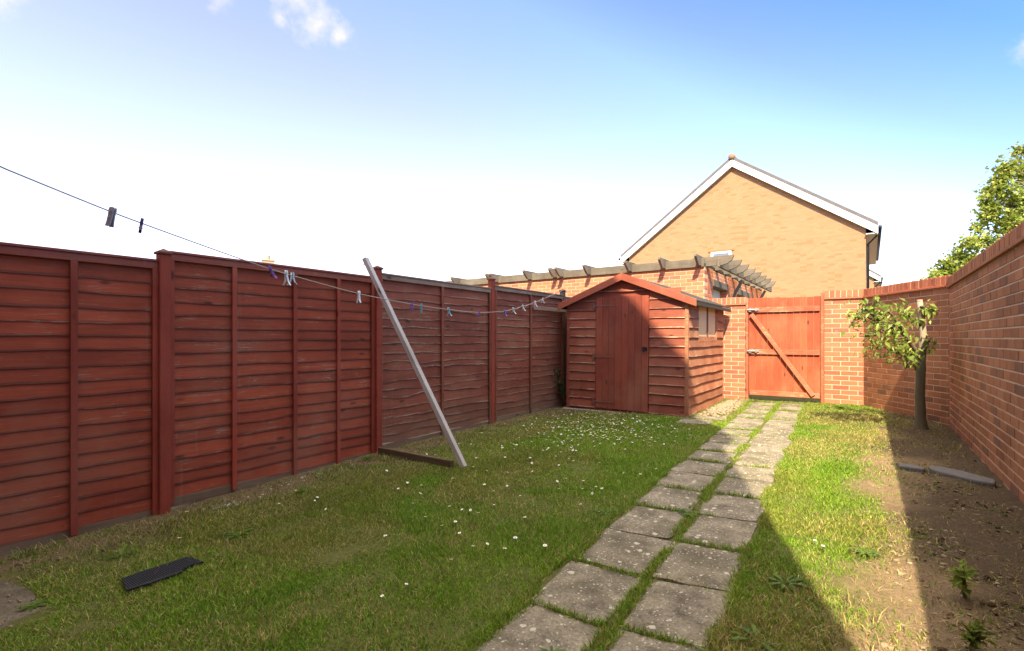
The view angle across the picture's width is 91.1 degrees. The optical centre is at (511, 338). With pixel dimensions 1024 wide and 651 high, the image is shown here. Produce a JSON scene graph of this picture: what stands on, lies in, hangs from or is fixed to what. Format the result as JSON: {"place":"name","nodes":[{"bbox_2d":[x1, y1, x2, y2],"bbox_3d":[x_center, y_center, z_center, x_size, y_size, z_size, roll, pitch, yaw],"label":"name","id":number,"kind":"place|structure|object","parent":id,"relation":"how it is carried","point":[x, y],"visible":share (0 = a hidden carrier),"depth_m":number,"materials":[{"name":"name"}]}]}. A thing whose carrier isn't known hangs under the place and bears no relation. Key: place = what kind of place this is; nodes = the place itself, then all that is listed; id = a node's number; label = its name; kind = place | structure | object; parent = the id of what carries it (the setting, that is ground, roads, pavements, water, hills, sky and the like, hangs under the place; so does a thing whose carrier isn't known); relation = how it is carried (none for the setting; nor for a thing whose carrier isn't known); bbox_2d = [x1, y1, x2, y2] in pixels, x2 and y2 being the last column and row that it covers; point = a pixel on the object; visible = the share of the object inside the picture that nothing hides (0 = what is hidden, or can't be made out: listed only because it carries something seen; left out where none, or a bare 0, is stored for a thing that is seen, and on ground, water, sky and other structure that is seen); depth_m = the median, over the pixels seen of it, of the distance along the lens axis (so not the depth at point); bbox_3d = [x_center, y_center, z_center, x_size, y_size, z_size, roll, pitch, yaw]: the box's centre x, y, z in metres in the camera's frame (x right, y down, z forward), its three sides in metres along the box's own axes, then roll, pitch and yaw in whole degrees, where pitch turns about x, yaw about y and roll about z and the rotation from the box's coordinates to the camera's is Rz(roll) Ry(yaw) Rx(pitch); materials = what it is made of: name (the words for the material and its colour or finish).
{"place":"outdoors","nodes":[
{"label":"outdoors","id":0,"kind":"place"},
{"bbox_2d":[0,399,1023,650],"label":"lawn grass","id":1,"kind":"structure","parent":0,"point":[800,455],"depth_m":2.84,"materials":[{"name":"green plant"}]},
{"bbox_2d":[0,395,1023,650],"bbox_3d":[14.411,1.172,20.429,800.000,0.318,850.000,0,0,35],"label":"ground","id":2,"kind":"structure","parent":0,"point":[974,541],"depth_m":2.60,"materials":[{"name":"soil"}]},
{"bbox_2d":[0,581,43,628],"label":"paving slab","id":3,"kind":"structure","parent":2,"relation":"on","point":[25,596],"depth_m":2.35,"materials":[{"name":"beige stone"}]},
{"bbox_2d":[13,598,48,611],"bbox_3d":[-2.195,1.220,2.299,0.114,0.019,0.122,0,0,35],"label":"weed","id":4,"kind":"object","parent":2,"relation":"on","point":[36,602],"visible":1,"depth_m":2.31,"materials":[{"name":"green plant"}]},
{"bbox_2d":[0,242,157,555],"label":"wooden fence","id":5,"kind":"object","parent":2,"relation":"on","point":[78,392],"visible":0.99,"depth_m":3.24,"materials":[{"name":"paint"}]},
{"bbox_2d":[104,544,139,559],"bbox_3d":[-2.211,1.215,2.862,0.119,0.047,0.158,0,0,9],"label":"weed","id":6,"kind":"object","parent":2,"relation":"on","point":[121,550],"visible":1,"depth_m":2.87,"materials":[{"name":"green plant"}]},
{"bbox_2d":[119,556,203,591],"bbox_3d":[-1.797,1.194,2.572,0.209,0.024,0.346,0,0,35],"label":"rubber mat","id":7,"kind":"object","parent":2,"relation":"on","point":[149,576],"visible":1,"depth_m":2.55,"materials":[{"name":"black rubber"}]},
{"bbox_2d":[154,249,172,514],"bbox_3d":[-2.533,0.317,3.653,0.092,1.941,0.092,0,0,35],"label":"fence post","id":8,"kind":"object","parent":2,"relation":"on","point":[163,256],"visible":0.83,"depth_m":3.63,"materials":[{"name":"paint"}]},
{"bbox_2d":[221,528,253,539],"bbox_3d":[-1.675,1.199,3.074,0.190,0.029,0.158,0,0,-33],"label":"weed","id":9,"kind":"object","parent":2,"relation":"on","point":[234,534],"visible":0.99,"depth_m":3.08,"materials":[{"name":"green plant"}]},
{"bbox_2d":[203,473,322,513],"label":"pebbles","id":10,"kind":"object","parent":2,"relation":"on","point":[261,494],"visible":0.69,"depth_m":3.91,"materials":[{"name":"grey stone"}]},
{"bbox_2d":[261,255,274,263],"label":"house","id":11,"kind":"structure","parent":2,"relation":"on","point":[267,260],"depth_m":41.77,"materials":[{"name":"brick"}]},
{"bbox_2d":[168,250,374,507],"bbox_3d":[-1.990,0.303,4.463,0.072,1.894,1.898,0,0,35],"label":"wooden fence","id":12,"kind":"object","parent":2,"relation":"on","point":[272,378],"visible":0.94,"depth_m":4.28,"materials":[{"name":"paint"}]},
{"bbox_2d":[294,486,317,493],"bbox_3d":[-1.603,1.192,3.953,0.174,0.032,0.180,0,0,-9],"label":"weed","id":13,"kind":"object","parent":2,"relation":"on","point":[303,487],"visible":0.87,"depth_m":3.94,"materials":[{"name":"green plant"}]},
{"bbox_2d":[359,456,377,461],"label":"weed","id":14,"kind":"object","parent":2,"relation":"on","point":[367,458],"visible":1,"depth_m":4.91,"materials":[{"name":"green plant"}]},
{"bbox_2d":[373,265,383,452],"bbox_3d":[-1.404,0.223,5.243,0.092,1.972,0.092,0,0,35],"label":"fence post","id":15,"kind":"object","parent":2,"relation":"on","point":[378,367],"visible":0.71,"depth_m":5.21,"materials":[{"name":"paint"}]},
{"bbox_2d":[361,257,466,466],"bbox_3d":[-0.946,0.189,4.715,0.066,2.227,0.066,-32,-12,20],"label":"clothes prop","id":16,"kind":"object","parent":2,"relation":"on","point":[418,371],"visible":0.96,"depth_m":4.68,"materials":[{"name":"grey metal"}]},
{"bbox_2d":[378,447,453,467],"bbox_3d":[-0.949,1.140,4.830,1.085,0.101,0.035,0,0,39],"label":"edging board","id":17,"kind":"object","parent":2,"relation":"on","point":[415,457],"visible":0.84,"depth_m":4.77,"materials":[{"name":"brown wood"}]},
{"bbox_2d":[382,273,491,447],"bbox_3d":[-0.857,0.253,6.087,0.072,1.894,1.957,0,0,35],"label":"wooden fence","id":18,"kind":"object","parent":2,"relation":"on","point":[452,353],"visible":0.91,"depth_m":6.00,"materials":[{"name":"paint"}]},
{"bbox_2d":[487,277,495,423],"bbox_3d":[-0.282,0.166,6.912,0.092,2.029,0.092,0,0,35],"label":"fence post","id":19,"kind":"object","parent":2,"relation":"on","point":[491,282],"visible":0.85,"depth_m":6.89,"materials":[{"name":"paint"}]},
{"bbox_2d":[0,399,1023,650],"bbox_3d":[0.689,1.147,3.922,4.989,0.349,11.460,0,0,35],"label":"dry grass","id":20,"kind":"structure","parent":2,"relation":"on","point":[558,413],"depth_m":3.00,"materials":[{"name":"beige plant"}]},
{"bbox_2d":[0,422,1023,650],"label":"soil debris","id":21,"kind":"object","parent":2,"relation":"on","point":[883,645],"visible":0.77,"depth_m":2.42,"materials":[{"name":"brown soil"}]},
{"bbox_2d":[16,414,1023,650],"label":"soil clods","id":22,"kind":"object","parent":2,"relation":"on","point":[990,604],"visible":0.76,"depth_m":2.56,"materials":[{"name":"brown soil"}]},
{"bbox_2d":[495,285,564,421],"bbox_3d":[0.310,0.213,7.712,0.086,1.894,1.936,0,0,35],"label":"wooden fence","id":23,"kind":"object","parent":2,"relation":"on","point":[528,348],"visible":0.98,"depth_m":7.60,"materials":[{"name":"paint"}]},
{"bbox_2d":[475,604,601,650],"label":"paving slab","id":24,"kind":"structure","parent":2,"relation":"on","point":[536,628],"depth_m":2.01,"materials":[{"name":"concrete"}]},
{"bbox_2d":[539,645,565,650],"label":"weed","id":25,"kind":"object","parent":24,"relation":"on","point":[551,648],"visible":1,"depth_m":1.88,"materials":[{"name":"green plant"}]},
{"bbox_2d":[553,361,565,405],"bbox_3d":[0.908,0.734,8.312,0.600,0.836,0.408,0,0,-12],"label":"plant","id":26,"kind":"object","parent":2,"relation":"on","point":[560,386],"visible":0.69,"depth_m":8.22,"materials":[{"name":"green plant"}]},
{"bbox_2d":[559,289,565,405],"bbox_3d":[0.857,0.156,8.501,0.095,1.989,0.095,0,0,35],"label":"fence post","id":27,"kind":"object","parent":2,"relation":"on","point":[564,341],"visible":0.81,"depth_m":8.48,"materials":[{"name":"red wood"}]},
{"bbox_2d":[566,297,570,376],"bbox_3d":[1.428,0.213,9.309,0.072,1.854,1.870,0,0,35],"label":"wooden fence","id":28,"kind":"object","parent":2,"relation":"on","point":[566,339],"visible":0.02,"depth_m":8.54,"materials":[{"name":"paint"}]},
{"bbox_2d":[531,560,640,622],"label":"paving slab","id":29,"kind":"structure","parent":2,"relation":"on","point":[594,591],"depth_m":2.33,"materials":[{"name":"concrete"}]},
{"bbox_2d":[508,413,680,445],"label":"daisies","id":30,"kind":"object","parent":2,"relation":"on","point":[599,427],"visible":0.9,"depth_m":6.03,"materials":[{"name":"white plant"}]},
{"bbox_2d":[592,508,614,515],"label":"weed","id":31,"kind":"object","parent":2,"relation":"on","point":[603,511],"visible":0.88,"depth_m":3.27,"materials":[{"name":"green plant"}]},
{"bbox_2d":[563,407,647,414],"bbox_3d":[2.273,1.176,8.383,2.030,0.138,2.220,0,0,35],"label":"shed base","id":32,"kind":"object","parent":2,"relation":"on","point":[591,409],"visible":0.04,"depth_m":7.84,"materials":[{"name":"concrete"}]},
{"bbox_2d":[558,273,730,416],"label":"garden shed","id":33,"kind":"structure","parent":32,"relation":"on","point":[637,345],"depth_m":7.50,"materials":[{"name":"paint"}]},
{"bbox_2d":[592,295,648,411],"bbox_3d":[1.602,0.218,7.533,0.884,1.700,0.057,1,0,35],"label":"door","id":34,"kind":"structure","parent":33,"relation":"in","point":[622,322],"depth_m":7.51,"materials":[{"name":"paint"}]},
{"bbox_2d":[698,302,716,342],"bbox_3d":[3.057,-0.241,7.878,0.042,0.625,1.160,1,0,35],"label":"window","id":35,"kind":"structure","parent":33,"relation":"in","point":[707,321],"depth_m":7.87,"materials":[{"name":"paint"}]},
{"bbox_2d":[447,254,775,298],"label":"pergola","id":36,"kind":"structure","parent":2,"relation":"on","point":[725,276],"depth_m":11.12,"materials":[{"name":"grey wood"}]},
{"bbox_2d":[713,289,719,297],"bbox_3d":[4.380,0.010,11.014,0.040,2.180,1.326,0,0,35],"label":"window","id":37,"kind":"structure","parent":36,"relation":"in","point":[716,294],"depth_m":11.27,"materials":[{"name":"grey glass"}]},
{"bbox_2d":[579,528,671,574],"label":"paving slab","id":38,"kind":"structure","parent":2,"relation":"on","point":[617,548],"depth_m":2.72,"materials":[{"name":"concrete"}]},
{"bbox_2d":[455,400,809,650],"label":"joint grass","id":39,"kind":"structure","parent":2,"relation":"on","point":[652,568],"depth_m":2.59,"materials":[{"name":"green plant"}]},
{"bbox_2d":[609,506,686,539],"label":"paving slab","id":40,"kind":"structure","parent":2,"relation":"on","point":[651,522],"depth_m":3.08,"materials":[{"name":"concrete"}]},
{"bbox_2d":[606,630,701,650],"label":"paving slab","id":41,"kind":"structure","parent":2,"relation":"on","point":[629,641],"depth_m":1.90,"materials":[{"name":"concrete"}]},
{"bbox_2d":[635,486,703,512],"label":"paving slab","id":42,"kind":"structure","parent":2,"relation":"on","point":[672,497],"depth_m":3.49,"materials":[{"name":"concrete"}]},
{"bbox_2d":[624,580,727,646],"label":"paving slab","id":43,"kind":"structure","parent":2,"relation":"on","point":[681,611],"depth_m":2.11,"materials":[{"name":"concrete"}]},
{"bbox_2d":[656,471,715,490],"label":"paving slab","id":44,"kind":"structure","parent":2,"relation":"on","point":[688,480],"depth_m":3.89,"materials":[{"name":"concrete"}]},
{"bbox_2d":[676,508,698,515],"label":"weed","id":45,"kind":"object","parent":2,"relation":"on","point":[685,511],"visible":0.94,"depth_m":3.20,"materials":[{"name":"green plant"}]},
{"bbox_2d":[675,419,712,424],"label":"paving slab","id":46,"kind":"structure","parent":2,"relation":"on","point":[698,421],"depth_m":6.50,"materials":[{"name":"concrete"}]},
{"bbox_2d":[652,541,741,590],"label":"paving slab","id":47,"kind":"structure","parent":2,"relation":"on","point":[703,566],"depth_m":2.49,"materials":[{"name":"concrete"}]},
{"bbox_2d":[669,460,727,475],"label":"paving slab","id":48,"kind":"structure","parent":2,"relation":"on","point":[697,467],"depth_m":4.23,"materials":[{"name":"concrete"}]},
{"bbox_2d":[694,415,726,419],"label":"paving slab","id":49,"kind":"structure","parent":2,"relation":"on","point":[713,417],"depth_m":6.79,"materials":[{"name":"concrete"}]},
{"bbox_2d":[686,450,735,463],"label":"paving slab","id":50,"kind":"structure","parent":2,"relation":"on","point":[723,457],"depth_m":4.64,"materials":[{"name":"concrete"}]},
{"bbox_2d":[680,515,756,551],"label":"paving slab","id":51,"kind":"structure","parent":2,"relation":"on","point":[718,530],"depth_m":2.90,"materials":[{"name":"concrete"}]},
{"bbox_2d":[699,442,739,452],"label":"paving slab","id":52,"kind":"structure","parent":2,"relation":"on","point":[729,447],"depth_m":5.04,"materials":[{"name":"concrete"}]},
{"bbox_2d":[690,399,749,427],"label":"gravel","id":53,"kind":"structure","parent":2,"relation":"on","point":[727,407],"depth_m":7.45,"materials":[{"name":"beige gravel"}]},
{"bbox_2d":[707,297,747,398],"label":"brick wall","id":54,"kind":"structure","parent":2,"relation":"on","point":[734,356],"depth_m":8.80,"materials":[{"name":"brick"}]},
{"bbox_2d":[709,435,749,443],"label":"paving slab","id":55,"kind":"structure","parent":2,"relation":"on","point":[725,439],"depth_m":5.39,"materials":[{"name":"concrete"}]},
{"bbox_2d":[698,494,764,522],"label":"paving slab","id":56,"kind":"structure","parent":2,"relation":"on","point":[736,507],"depth_m":3.25,"materials":[{"name":"concrete"}]},
{"bbox_2d":[716,429,752,436],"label":"paving slab","id":57,"kind":"structure","parent":2,"relation":"on","point":[733,431],"depth_m":5.77,"materials":[{"name":"concrete"}]},
{"bbox_2d":[725,423,758,430],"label":"paving slab","id":58,"kind":"structure","parent":2,"relation":"on","point":[746,426],"depth_m":6.21,"materials":[{"name":"concrete"}]},
{"bbox_2d":[713,477,771,498],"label":"paving slab","id":59,"kind":"structure","parent":2,"relation":"on","point":[749,487],"depth_m":3.69,"materials":[{"name":"concrete"}]},
{"bbox_2d":[730,418,763,424],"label":"paving slab","id":60,"kind":"structure","parent":2,"relation":"on","point":[749,421],"depth_m":6.50,"materials":[{"name":"concrete"}]},
{"bbox_2d":[746,298,748,398],"bbox_3d":[4.065,0.205,8.685,0.040,1.790,0.080,0,0,35],"label":"gate post","id":61,"kind":"object","parent":2,"relation":"on","point":[747,348],"visible":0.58,"depth_m":8.65,"materials":[{"name":"paint"}]},
{"bbox_2d":[747,296,820,398],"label":"garden gate","id":62,"kind":"structure","parent":61,"relation":"attached to","point":[784,350],"depth_m":8.33,"materials":[{"name":"paint"}]},
{"bbox_2d":[618,153,881,337],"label":"house","id":63,"kind":"structure","parent":2,"relation":"on","point":[791,239],"depth_m":19.75,"materials":[{"name":"brick"}]},
{"bbox_2d":[708,248,733,256],"bbox_3d":[8.642,-3.113,20.787,1.000,1.125,0.060,0,0,35],"label":"window","id":64,"kind":"structure","parent":63,"relation":"in","point":[721,252],"depth_m":20.77,"materials":[{"name":"white plastic"}]},
{"bbox_2d":[724,465,776,482],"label":"paving slab","id":65,"kind":"structure","parent":2,"relation":"on","point":[756,473],"depth_m":4.02,"materials":[{"name":"concrete"}]},
{"bbox_2d":[736,413,765,419],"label":"paving slab","id":66,"kind":"structure","parent":2,"relation":"on","point":[750,415],"depth_m":6.96,"materials":[{"name":"concrete"}]},
{"bbox_2d":[743,409,769,413],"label":"paving slab","id":67,"kind":"structure","parent":2,"relation":"on","point":[757,410],"depth_m":7.33,"materials":[{"name":"concrete"}]},
{"bbox_2d":[727,623,787,650],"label":"weed","id":68,"kind":"object","parent":2,"relation":"on","point":[746,629],"visible":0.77,"depth_m":1.87,"materials":[{"name":"green plant"}]},
{"bbox_2d":[735,453,782,468],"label":"paving slab","id":69,"kind":"structure","parent":2,"relation":"on","point":[754,459],"depth_m":4.43,"materials":[{"name":"concrete"}]},
{"bbox_2d":[747,405,771,409],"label":"paving slab","id":70,"kind":"structure","parent":2,"relation":"on","point":[758,406],"depth_m":7.72,"materials":[{"name":"concrete"}]},
{"bbox_2d":[750,402,775,405],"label":"paving slab","id":71,"kind":"structure","parent":2,"relation":"on","point":[760,403],"depth_m":8.10,"materials":[{"name":"concrete"}]},
{"bbox_2d":[741,445,786,456],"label":"paving slab","id":72,"kind":"structure","parent":2,"relation":"on","point":[765,450],"depth_m":4.78,"materials":[{"name":"concrete"}]},
{"bbox_2d":[749,437,790,447],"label":"paving slab","id":73,"kind":"structure","parent":2,"relation":"on","point":[770,442],"depth_m":5.17,"materials":[{"name":"concrete"}]},
{"bbox_2d":[755,431,789,439],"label":"paving slab","id":74,"kind":"structure","parent":2,"relation":"on","point":[770,434],"depth_m":5.54,"materials":[{"name":"concrete"}]},
{"bbox_2d":[762,425,794,432],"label":"paving slab","id":75,"kind":"structure","parent":2,"relation":"on","point":[778,429],"depth_m":5.91,"materials":[{"name":"concrete"}]},
{"bbox_2d":[765,419,797,426],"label":"paving slab","id":76,"kind":"structure","parent":2,"relation":"on","point":[785,423],"depth_m":6.33,"materials":[{"name":"concrete"}]},
{"bbox_2d":[771,415,798,420],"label":"paving slab","id":77,"kind":"structure","parent":2,"relation":"on","point":[785,417],"depth_m":6.76,"materials":[{"name":"concrete"}]},
{"bbox_2d":[766,573,806,591],"bbox_3d":[1.231,1.093,2.253,0.169,0.023,0.157,0,0,18],"label":"weed","id":78,"kind":"object","parent":2,"relation":"on","point":[790,579],"visible":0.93,"depth_m":2.26,"materials":[{"name":"green plant"}]},
{"bbox_2d":[774,411,798,415],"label":"paving slab","id":79,"kind":"structure","parent":2,"relation":"on","point":[787,413],"depth_m":7.09,"materials":[{"name":"concrete"}]},
{"bbox_2d":[778,407,801,411],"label":"paving slab","id":80,"kind":"structure","parent":2,"relation":"on","point":[794,408],"depth_m":7.53,"materials":[{"name":"concrete"}]},
{"bbox_2d":[781,403,802,406],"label":"paving slab","id":81,"kind":"structure","parent":2,"relation":"on","point":[791,405],"depth_m":7.93,"materials":[{"name":"concrete"}]},
{"bbox_2d":[821,293,823,402],"bbox_3d":[4.969,0.185,8.047,0.040,1.830,0.080,0,0,35],"label":"gate post","id":82,"kind":"object","parent":2,"relation":"on","point":[822,347],"visible":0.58,"depth_m":8.01,"materials":[{"name":"paint"}]},
{"bbox_2d":[824,289,863,404],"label":"brick wall","id":83,"kind":"structure","parent":2,"relation":"on","point":[843,375],"depth_m":7.89,"materials":[{"name":"orange brick"}]},
{"bbox_2d":[851,546,882,557],"bbox_3d":[1.752,1.061,2.490,0.142,0.020,0.134,0,0,35],"label":"weed","id":84,"kind":"object","parent":2,"relation":"on","point":[862,550],"visible":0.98,"depth_m":2.50,"materials":[{"name":"green plant"}]},
{"bbox_2d":[869,269,882,287],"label":"house","id":85,"kind":"structure","parent":2,"relation":"on","point":[875,279],"depth_m":32.44,"materials":[{"name":"brick"}]},
{"bbox_2d":[838,294,938,429],"bbox_3d":[4.291,0.309,5.688,1.240,1.574,0.813,0,0,-37],"label":"tree","id":86,"kind":"object","parent":2,"relation":"on","point":[913,354],"visible":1,"depth_m":5.66,"materials":[{"name":"green plant"}]},
{"bbox_2d":[863,275,950,425],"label":"brick wall","id":87,"kind":"structure","parent":2,"relation":"on","point":[890,387],"depth_m":6.67,"materials":[{"name":"red brick"}]},
{"bbox_2d":[898,463,924,472],"bbox_3d":[3.226,1.054,4.058,0.172,0.057,0.146,0,0,35],"label":"stone slab","id":88,"kind":"object","parent":2,"relation":"on","point":[913,468],"depth_m":4.03,"materials":[{"name":"grey stone"}]},
{"bbox_2d":[942,557,979,598],"bbox_3d":[1.837,0.990,2.059,0.126,0.182,0.189,0,0,35],"label":"plant","id":89,"kind":"object","parent":2,"relation":"on","point":[959,581],"visible":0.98,"depth_m":2.03,"materials":[{"name":"green plant"}]},
{"bbox_2d":[928,466,995,487],"bbox_3d":[3.394,1.050,3.791,0.196,0.060,0.482,0,0,-5],"label":"stone slab","id":90,"kind":"object","parent":2,"relation":"on","point":[966,476],"depth_m":3.75,"materials":[{"name":"grey stone"}]},
{"bbox_2d":[919,141,1023,279],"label":"tree","id":91,"kind":"object","parent":2,"relation":"on","point":[995,205],"visible":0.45,"depth_m":10.89,"materials":[{"name":"green plant"}]},
{"bbox_2d":[960,619,999,650],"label":"plant","id":92,"kind":"object","parent":2,"relation":"on","point":[973,636],"visible":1,"depth_m":1.71,"materials":[{"name":"green plant"}]},
{"bbox_2d":[946,221,1023,503],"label":"brick wall","id":93,"kind":"structure","parent":2,"relation":"on","point":[986,356],"depth_m":3.95,"materials":[{"name":"red brick"}]},
{"bbox_2d":[0,0,1023,285],"label":"sky","id":94,"kind":"structure","parent":0,"point":[441,140],"materials":[{"name":"blue"}]},
{"bbox_3d":[-5.681,-5.549,-2.625,8.720,13.699,9.160,0,0,35],"label":"house","id":95,"kind":"object","parent":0,"visible":0},
{"bbox_2d":[0,166,564,312],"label":"clothes line","id":96,"kind":"object","parent":95,"relation":"attached to","point":[232,255],"visible":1,"depth_m":2.52,"materials":[{"name":"grey plastic"}]},
{"bbox_2d":[105,207,116,227],"bbox_3d":[-1.681,-0.510,2.109,0.021,0.083,0.025,9,-3,5],"label":"clothes peg","id":97,"kind":"object","parent":96,"relation":"attached to","point":[110,220],"visible":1,"depth_m":2.10,"materials":[{"name":"grey plastic"}]},
{"bbox_2d":[138,218,143,232],"bbox_3d":[-1.635,-0.501,2.216,0.018,0.059,0.067,11,-10,-37],"label":"clothes peg","id":98,"kind":"object","parent":96,"relation":"attached to","point":[141,225],"visible":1,"depth_m":2.21,"materials":[{"name":"black plastic"}]},
{"bbox_2d":[268,266,276,277],"bbox_3d":[-1.371,-0.381,2.867,0.068,0.073,0.018,15,38,40],"label":"clothes peg","id":99,"kind":"object","parent":96,"relation":"attached to","point":[271,272],"visible":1,"depth_m":2.86,"materials":[{"name":"purple plastic"}]},
{"bbox_2d":[283,270,290,284],"bbox_3d":[-1.331,-0.358,2.967,0.062,0.088,0.018,3,7,24],"label":"clothes peg","id":100,"kind":"object","parent":96,"relation":"attached to","point":[286,274],"visible":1,"depth_m":2.96,"materials":[{"name":"white plastic"}]},
{"bbox_2d":[287,272,297,284],"bbox_3d":[-1.313,-0.359,3.005,0.059,0.077,0.018,-3,-8,-5],"label":"clothes peg","id":101,"kind":"object","parent":96,"relation":"attached to","point":[291,279],"visible":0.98,"depth_m":3.00,"materials":[{"name":"grey plastic"}]},
{"bbox_2d":[356,291,360,302],"bbox_3d":[-1.087,-0.295,3.568,0.045,0.086,0.018,-1,-4,35],"label":"clothes peg","id":102,"kind":"object","parent":96,"relation":"attached to","point":[358,297],"visible":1,"depth_m":3.57,"materials":[{"name":"white plastic"}]}
]}

